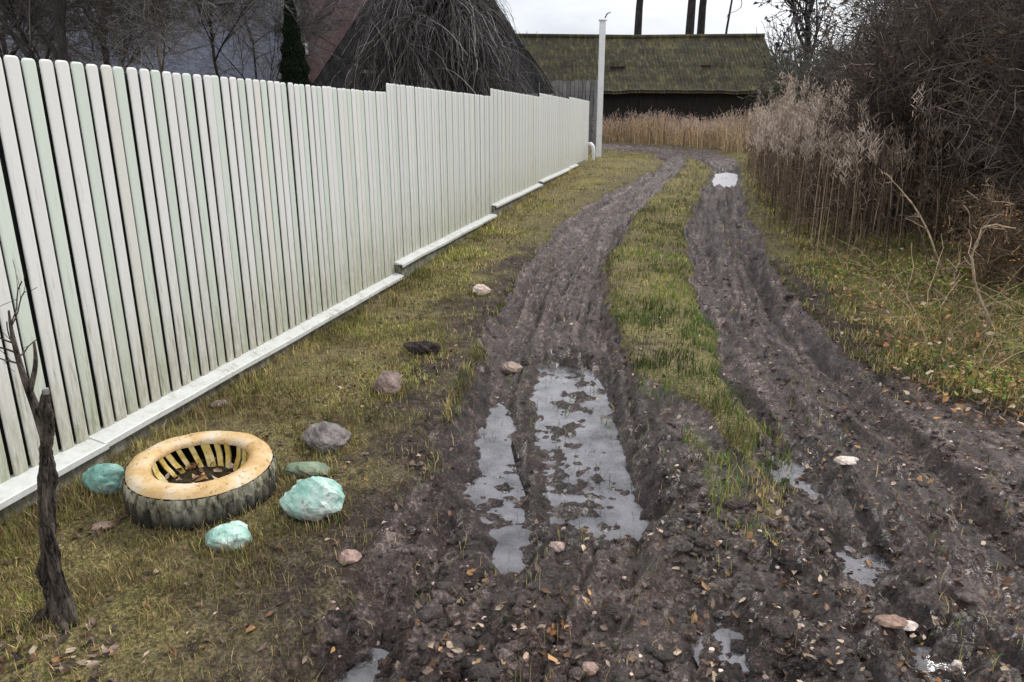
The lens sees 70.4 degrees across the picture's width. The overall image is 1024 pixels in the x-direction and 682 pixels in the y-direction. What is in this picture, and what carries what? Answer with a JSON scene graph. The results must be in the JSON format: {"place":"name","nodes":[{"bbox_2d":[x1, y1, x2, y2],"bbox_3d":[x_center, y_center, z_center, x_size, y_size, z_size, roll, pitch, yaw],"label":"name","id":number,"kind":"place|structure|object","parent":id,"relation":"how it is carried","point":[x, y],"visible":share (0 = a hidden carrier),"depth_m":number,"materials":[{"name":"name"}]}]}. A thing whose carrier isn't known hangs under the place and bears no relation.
{"place":"outdoors","nodes":[
{"label":"outdoors","id":0,"kind":"place"},
{"bbox_2d":[0,140,1023,681],"bbox_3d":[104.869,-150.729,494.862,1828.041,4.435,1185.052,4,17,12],"label":"ground","id":1,"kind":"structure","parent":0,"point":[314,586],"depth_m":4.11,"materials":[{"name":"green plant"}]},
{"bbox_2d":[0,1,51,50],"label":"bare tree","id":2,"kind":"object","parent":1,"relation":"on","point":[17,31],"visible":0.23,"depth_m":12.28,"materials":[{"name":"brown plant"}]},
{"bbox_2d":[0,259,79,634],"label":"dead sapling","id":3,"kind":"object","parent":1,"relation":"on","point":[57,593],"visible":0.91,"depth_m":2.39,"materials":[{"name":"brown wood"}]},
{"bbox_2d":[0,0,119,63],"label":"bare tree","id":4,"kind":"object","parent":1,"relation":"on","point":[16,50],"visible":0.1,"depth_m":18.91,"materials":[{"name":"brown plant"}]},
{"bbox_2d":[0,0,134,68],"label":"bare tree","id":5,"kind":"object","parent":1,"relation":"on","point":[58,24],"visible":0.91,"depth_m":11.21,"materials":[{"name":"brown plant"}]},
{"bbox_2d":[82,463,123,495],"bbox_3d":[-1.911,0.651,3.401,0.202,0.186,0.168,4,17,12],"label":"painted stone","id":6,"kind":"object","parent":1,"relation":"on","point":[96,478],"visible":0.82,"depth_m":3.34,"materials":[{"name":"green paint"}]},
{"bbox_2d":[91,521,114,529],"bbox_3d":[-1.748,0.789,3.099,0.089,0.031,0.062,4,17,12],"label":"brick piece","id":7,"kind":"object","parent":1,"relation":"on","point":[101,523],"visible":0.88,"depth_m":3.09,"materials":[{"name":"brick"}]},
{"bbox_2d":[2,0,242,75],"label":"bare tree","id":8,"kind":"object","parent":1,"relation":"on","point":[153,22],"visible":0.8,"depth_m":12.53,"materials":[{"name":"brown plant"}]},
{"bbox_2d":[6,0,241,70],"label":"bare tree","id":9,"kind":"object","parent":1,"relation":"on","point":[120,21],"visible":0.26,"depth_m":15.37,"materials":[{"name":"brown plant"}]},
{"bbox_2d":[0,0,297,83],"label":"house","id":10,"kind":"structure","parent":1,"relation":"on","point":[247,71],"depth_m":38.59,"materials":[{"name":"grey stone"}]},
{"bbox_2d":[89,0,301,80],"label":"bare tree","id":11,"kind":"object","parent":1,"relation":"on","point":[240,15],"visible":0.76,"depth_m":16.67,"materials":[{"name":"brown plant"}]},
{"bbox_2d":[121,431,276,531],"bbox_3d":[-1.429,0.627,3.346,0.657,0.203,0.657,2,19,-1],"label":"tyre planter","id":12,"kind":"object","parent":1,"relation":"on","point":[210,476],"visible":0.95,"depth_m":3.22,"materials":[{"name":"rubber"}]},
{"bbox_2d":[211,400,229,407],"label":"stone","id":13,"kind":"object","parent":1,"relation":"on","point":[217,401],"visible":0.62,"depth_m":4.37,"materials":[{"name":"grey stone"}]},
{"bbox_2d":[205,520,251,551],"bbox_3d":[-1.163,0.809,2.978,0.202,0.120,0.172,4,17,12],"label":"painted stone","id":14,"kind":"object","parent":1,"relation":"on","point":[233,532],"visible":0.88,"depth_m":2.92,"materials":[{"name":"green paint"}]},
{"bbox_2d":[144,0,377,84],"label":"bare tree","id":15,"kind":"object","parent":1,"relation":"on","point":[315,27],"visible":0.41,"depth_m":23.07,"materials":[{"name":"brown plant"}]},
{"bbox_2d":[0,161,585,523],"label":"fence plinth","id":16,"kind":"structure","parent":1,"relation":"on","point":[70,462],"depth_m":4.40,"materials":[{"name":"concrete"}]},
{"bbox_2d":[0,55,588,483],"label":"picket fence","id":17,"kind":"object","parent":16,"relation":"on","point":[164,233],"visible":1,"depth_m":4.39,"materials":[{"name":"painted wood"}]},
{"bbox_2d":[278,0,315,87],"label":"conifer","id":18,"kind":"object","parent":1,"relation":"on","point":[293,57],"visible":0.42,"depth_m":17.99,"materials":[{"name":"green plant"}]},
{"bbox_2d":[282,461,329,478],"bbox_3d":[-0.994,0.623,3.547,0.234,0.075,0.142,4,17,12],"label":"rock","id":19,"kind":"object","parent":1,"relation":"on","point":[305,469],"visible":0.87,"depth_m":3.50,"materials":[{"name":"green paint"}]},
{"bbox_2d":[279,476,344,522],"bbox_3d":[-0.876,0.706,3.189,0.281,0.244,0.198,-3,17,-9],"label":"painted stone","id":20,"kind":"object","parent":1,"relation":"on","point":[308,499],"visible":0.96,"depth_m":3.12,"materials":[{"name":"green paint"}]},
{"bbox_2d":[302,421,350,453],"bbox_3d":[-0.984,0.511,3.866,0.262,0.156,0.244,4,17,12],"label":"stone","id":21,"kind":"object","parent":1,"relation":"on","point":[324,435],"visible":0.91,"depth_m":3.79,"materials":[{"name":"grey stone"}]},
{"bbox_2d":[298,0,367,81],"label":"house","id":22,"kind":"structure","parent":1,"relation":"on","point":[337,41],"depth_m":28.68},
{"bbox_2d":[338,549,361,563],"bbox_3d":[-0.637,0.848,2.844,0.094,0.052,0.064,4,17,12],"label":"stone","id":23,"kind":"object","parent":1,"relation":"on","point":[350,555],"visible":0.98,"depth_m":2.83,"materials":[{"name":"stone"}]},
{"bbox_2d":[373,370,401,395],"bbox_3d":[-0.787,0.267,4.607,0.172,0.148,0.170,4,17,12],"label":"stone","id":24,"kind":"object","parent":1,"relation":"on","point":[385,380],"visible":0.94,"depth_m":4.56,"materials":[{"name":"grey stone"}]},
{"bbox_2d":[403,340,440,355],"bbox_3d":[-0.661,0.059,5.367,0.285,0.123,0.179,4,17,12],"label":"mud lump","id":25,"kind":"object","parent":1,"relation":"on","point":[424,347],"visible":0.94,"depth_m":5.32,"materials":[{"name":"black soil"}]},
{"bbox_2d":[313,0,553,96],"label":"shed","id":26,"kind":"structure","parent":1,"relation":"on","point":[333,62],"depth_m":23.31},
{"bbox_2d":[321,0,563,97],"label":"weeping tree","id":27,"kind":"object","parent":1,"relation":"on","point":[445,45],"visible":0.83,"depth_m":17.53,"materials":[{"name":"brown plant"}]},
{"bbox_2d":[473,284,490,294],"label":"stone","id":28,"kind":"object","parent":1,"relation":"on","point":[483,289],"visible":0.88,"depth_m":7.03,"materials":[{"name":"beige stone"}]},
{"bbox_2d":[0,188,1023,681],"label":"fallen leaves","id":29,"kind":"object","parent":1,"relation":"on","point":[54,662],"visible":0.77,"depth_m":3.02,"materials":[{"name":"brown plant"}]},
{"bbox_2d":[546,79,597,146],"bbox_3d":[2.081,-9.756,31.139,3.153,2.771,0.088,4,17,14],"label":"board fence","id":30,"kind":"object","parent":1,"relation":"on","point":[587,89],"visible":0.27,"depth_m":30.70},
{"bbox_2d":[587,142,594,161],"bbox_3d":[2.476,-5.862,22.663,0.122,0.682,0.280,-16,23,-42],"label":"drain pipe","id":31,"kind":"object","parent":1,"relation":"on","point":[591,144],"visible":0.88,"depth_m":22.56,"materials":[{"name":"white paint"}]},
{"bbox_2d":[595,12,610,157],"bbox_3d":[2.965,-8.300,23.816,0.376,4.612,0.260,0,17,0],"label":"white post","id":32,"kind":"object","parent":1,"relation":"on","point":[601,60],"visible":0.92,"depth_m":23.71,"materials":[{"name":"metal"}]},
{"bbox_2d":[634,0,642,34],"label":"bare tree","id":33,"kind":"object","parent":1,"relation":"on","point":[638,18],"visible":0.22,"depth_m":44.97,"materials":[{"name":"brown plant"}]},
{"bbox_2d":[517,33,782,138],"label":"barn","id":34,"kind":"structure","parent":1,"relation":"on","point":[701,76],"depth_m":37.08,"materials":[{"name":"green plant"}]},
{"bbox_2d":[639,99,670,138],"bbox_3d":[7.200,-11.173,36.707,1.600,2.000,0.050,0,17,0],"label":"door","id":35,"kind":"structure","parent":34,"relation":"in","point":[645,105],"depth_m":36.50,"materials":[{"name":"brown wood"}]},
{"bbox_2d":[588,103,775,153],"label":"tall dry grass","id":36,"kind":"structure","parent":1,"relation":"on","point":[723,134],"depth_m":31.45,"materials":[{"name":"beige plant"}]},
{"bbox_2d":[513,12,865,96],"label":"distant wood","id":37,"kind":"object","parent":1,"relation":"on","point":[795,37],"visible":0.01,"depth_m":58.82,"materials":[{"name":"grey plant"}]},
{"bbox_2d":[685,0,695,33],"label":"bare tree","id":38,"kind":"object","parent":1,"relation":"on","point":[690,19],"visible":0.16,"depth_m":44.91,"materials":[{"name":"brown plant"}]},
{"bbox_2d":[697,0,706,33],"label":"bare tree","id":39,"kind":"object","parent":1,"relation":"on","point":[701,17],"visible":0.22,"depth_m":46.26,"materials":[{"name":"brown plant"}]},
{"bbox_2d":[725,0,732,33],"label":"bare tree","id":40,"kind":"object","parent":1,"relation":"on","point":[727,24],"visible":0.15,"depth_m":44.00,"materials":[{"name":"brown plant"}]},
{"bbox_2d":[727,0,847,65],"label":"bare tree","id":41,"kind":"object","parent":1,"relation":"on","point":[808,22],"visible":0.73,"depth_m":31.49,"materials":[{"name":"brown plant"}]},
{"bbox_2d":[740,25,852,143],"bbox_3d":[11.499,-9.595,27.736,5.406,4.352,5.199,0,17,0],"label":"bare bush","id":42,"kind":"object","parent":1,"relation":"on","point":[775,72],"visible":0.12,"depth_m":27.15,"materials":[{"name":"brown plant"}]},
{"bbox_2d":[779,20,877,112],"bbox_3d":[10.240,-7.541,20.939,5.150,4.618,5.395,-9,19,-26],"label":"bare bush","id":43,"kind":"object","parent":1,"relation":"on","point":[821,80],"visible":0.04,"depth_m":20.91,"materials":[{"name":"brown plant"}]},
{"bbox_2d":[776,76,916,205],"bbox_3d":[5.567,-3.276,12.174,2.265,2.309,2.662,-15,22,-41],"label":"bare bush","id":44,"kind":"object","parent":1,"relation":"on","point":[832,120],"visible":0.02,"depth_m":11.88,"materials":[{"name":"brown plant"}]},
{"bbox_2d":[744,65,980,252],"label":"reeds","id":45,"kind":"object","parent":1,"relation":"on","point":[770,128],"visible":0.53,"depth_m":10.59,"materials":[{"name":"beige plant"}]},
{"bbox_2d":[749,167,1023,420],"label":"tussock grass","id":46,"kind":"structure","parent":1,"relation":"on","point":[916,350],"depth_m":6.05,"materials":[{"name":"green plant"}]},
{"bbox_2d":[754,189,1023,409],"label":"ground cover","id":47,"kind":"object","parent":1,"relation":"on","point":[994,376],"visible":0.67,"depth_m":6.64,"materials":[{"name":"green plant"}]},
{"bbox_2d":[765,88,1022,261],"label":"dry weeds","id":48,"kind":"object","parent":1,"relation":"on","point":[888,209],"visible":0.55,"depth_m":8.95,"materials":[{"name":"brown plant"}]},
{"bbox_2d":[764,0,1023,125],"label":"bare bush","id":49,"kind":"object","parent":1,"relation":"on","point":[864,21],"visible":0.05,"depth_m":13.02,"materials":[{"name":"brown plant"}]},
{"bbox_2d":[775,0,1023,223],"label":"bare bush","id":50,"kind":"object","parent":1,"relation":"on","point":[874,73],"visible":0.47,"depth_m":9.90,"materials":[{"name":"brown plant"}]},
{"bbox_2d":[793,0,1011,110],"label":"bare bush","id":51,"kind":"object","parent":1,"relation":"on","point":[852,13],"visible":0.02,"depth_m":15.83,"materials":[{"name":"brown plant"}]},
{"bbox_2d":[783,186,1023,386],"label":"straw stems","id":52,"kind":"object","parent":1,"relation":"on","point":[940,307],"visible":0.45,"depth_m":6.07,"materials":[{"name":"beige plant"}]},
{"bbox_2d":[879,169,946,282],"bbox_3d":[4.065,-1.145,7.362,0.797,1.172,0.362,4,17,12],"label":"dead stalk","id":53,"kind":"object","parent":1,"relation":"on","point":[925,228],"visible":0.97,"depth_m":7.31,"materials":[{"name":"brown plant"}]},
{"bbox_2d":[894,215,947,301],"bbox_3d":[3.700,-0.716,6.588,0.537,0.857,0.360,4,17,12],"label":"dead stalk","id":54,"kind":"object","parent":1,"relation":"on","point":[923,243],"visible":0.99,"depth_m":6.55,"materials":[{"name":"brown plant"}]},
{"bbox_2d":[822,0,1023,231],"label":"bare bush","id":55,"kind":"object","parent":1,"relation":"on","point":[946,70],"visible":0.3,"depth_m":8.95,"materials":[{"name":"brown plant"}]},
{"bbox_2d":[880,0,1023,264],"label":"bare bush","id":56,"kind":"object","parent":1,"relation":"on","point":[1014,146],"visible":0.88,"depth_m":7.31,"materials":[{"name":"brown plant"}]},
{"bbox_2d":[932,240,971,289],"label":"dead stalk","id":57,"kind":"object","parent":1,"relation":"on","point":[954,278],"visible":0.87,"depth_m":7.02,"materials":[{"name":"brown plant"}]},
{"bbox_2d":[880,0,1023,63],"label":"bare bush","id":58,"kind":"object","parent":1,"relation":"on","point":[948,17],"depth_m":14.17,"materials":[{"name":"brown plant"}]},
{"bbox_2d":[900,152,1019,240],"bbox_3d":[5.643,-1.784,9.210,1.546,1.270,1.465,4,17,12],"label":"bare bush","id":59,"kind":"object","parent":1,"relation":"on","point":[947,220],"visible":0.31,"depth_m":8.97,"materials":[{"name":"brown plant"}]},
{"bbox_2d":[933,172,1023,292],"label":"bare bush","id":60,"kind":"object","parent":1,"relation":"on","point":[997,239],"visible":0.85,"depth_m":6.98,"materials":[{"name":"brown plant"}]},
{"bbox_2d":[964,213,1015,329],"bbox_3d":[3.814,-0.531,5.813,0.374,1.007,0.252,1,17,4],"label":"dead stalk","id":61,"kind":"object","parent":1,"relation":"on","point":[974,277],"visible":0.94,"depth_m":5.78,"materials":[{"name":"brown plant"}]},
{"bbox_2d":[972,206,1020,288],"bbox_3d":[4.624,-0.853,6.952,0.248,0.864,0.442,-8,19,-25],"label":"dead stalk","id":62,"kind":"object","parent":1,"relation":"on","point":[995,244],"visible":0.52,"depth_m":6.95,"materials":[{"name":"brown plant"}]},
{"bbox_2d":[314,143,1023,681],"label":"dirt road","id":63,"kind":"structure","parent":0,"point":[540,461],"depth_m":3.59,"materials":[{"name":"brown soil"}]},
{"bbox_2d":[467,409,525,567],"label":"puddle","id":64,"kind":"object","parent":63,"relation":"on","point":[505,560],"visible":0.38,"depth_m":3.78,"materials":[{"name":"white liquid"}]},
{"bbox_2d":[499,361,522,373],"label":"stone","id":65,"kind":"object","parent":63,"relation":"on","point":[510,367],"visible":0.95,"depth_m":5.54,"materials":[{"name":"beige stone"}]},
{"bbox_2d":[549,541,564,551],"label":"stone","id":66,"kind":"object","parent":63,"relation":"on","point":[557,546],"visible":0.98,"depth_m":3.00,"materials":[{"name":"beige stone"}]},
{"bbox_2d":[517,366,649,534],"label":"puddle","id":67,"kind":"object","parent":63,"relation":"on","point":[627,521],"visible":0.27,"depth_m":4.02,"materials":[{"name":"white liquid"}]},
{"bbox_2d":[582,662,599,675],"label":"stone","id":68,"kind":"object","parent":63,"relation":"on","point":[593,668],"visible":0.98,"depth_m":2.44,"materials":[{"name":"stone"}]},
{"bbox_2d":[301,223,1023,681],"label":"mud clods","id":69,"kind":"object","parent":63,"relation":"on","point":[445,593],"visible":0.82,"depth_m":2.64,"materials":[{"name":"brown soil"}]},
{"bbox_2d":[331,229,1018,680],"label":"pebbles","id":70,"kind":"object","parent":63,"relation":"on","point":[513,625],"visible":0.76,"depth_m":2.91,"materials":[{"name":"stone"}]},
{"bbox_2d":[699,634,748,671],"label":"puddle","id":71,"kind":"object","parent":63,"relation":"on","point":[740,659],"visible":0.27,"depth_m":2.54,"materials":[{"name":"white liquid"}]},
{"bbox_2d":[712,173,737,187],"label":"puddle","id":72,"kind":"object","parent":63,"relation":"on","point":[724,179],"visible":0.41,"depth_m":19.13,"materials":[{"name":"white liquid"}]},
{"bbox_2d":[778,455,815,497],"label":"puddle","id":73,"kind":"object","parent":63,"relation":"on","point":[785,469],"visible":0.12,"depth_m":3.94,"materials":[{"name":"white liquid"}]},
{"bbox_2d":[833,456,858,464],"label":"stone","id":74,"kind":"object","parent":63,"relation":"on","point":[846,460],"visible":1,"depth_m":3.77,"materials":[{"name":"white stone"}]},
{"bbox_2d":[836,548,884,600],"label":"puddle","id":75,"kind":"object","parent":63,"relation":"on","point":[854,565],"visible":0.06,"depth_m":3.09,"materials":[{"name":"white liquid"}]},
{"bbox_2d":[872,615,908,628],"bbox_3d":[1.355,1.005,2.601,0.122,0.035,0.058,-1,17,-2],"label":"stone","id":76,"kind":"object","parent":63,"relation":"on","point":[894,621],"visible":0.95,"depth_m":2.58,"materials":[{"name":"stone"}]},
{"bbox_2d":[903,620,917,630],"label":"stone","id":77,"kind":"object","parent":63,"relation":"on","point":[911,626],"visible":0.57,"depth_m":2.65,"materials":[{"name":"white stone"}]},
{"bbox_2d":[951,660,962,669],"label":"stone","id":78,"kind":"object","parent":63,"relation":"on","point":[958,663],"visible":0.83,"depth_m":2.51,"materials":[{"name":"white stone"}]},
{"bbox_2d":[497,0,903,89],"label":"sky","id":79,"kind":"structure","parent":0,"point":[659,17],"materials":[{"name":"white"}]}
]}

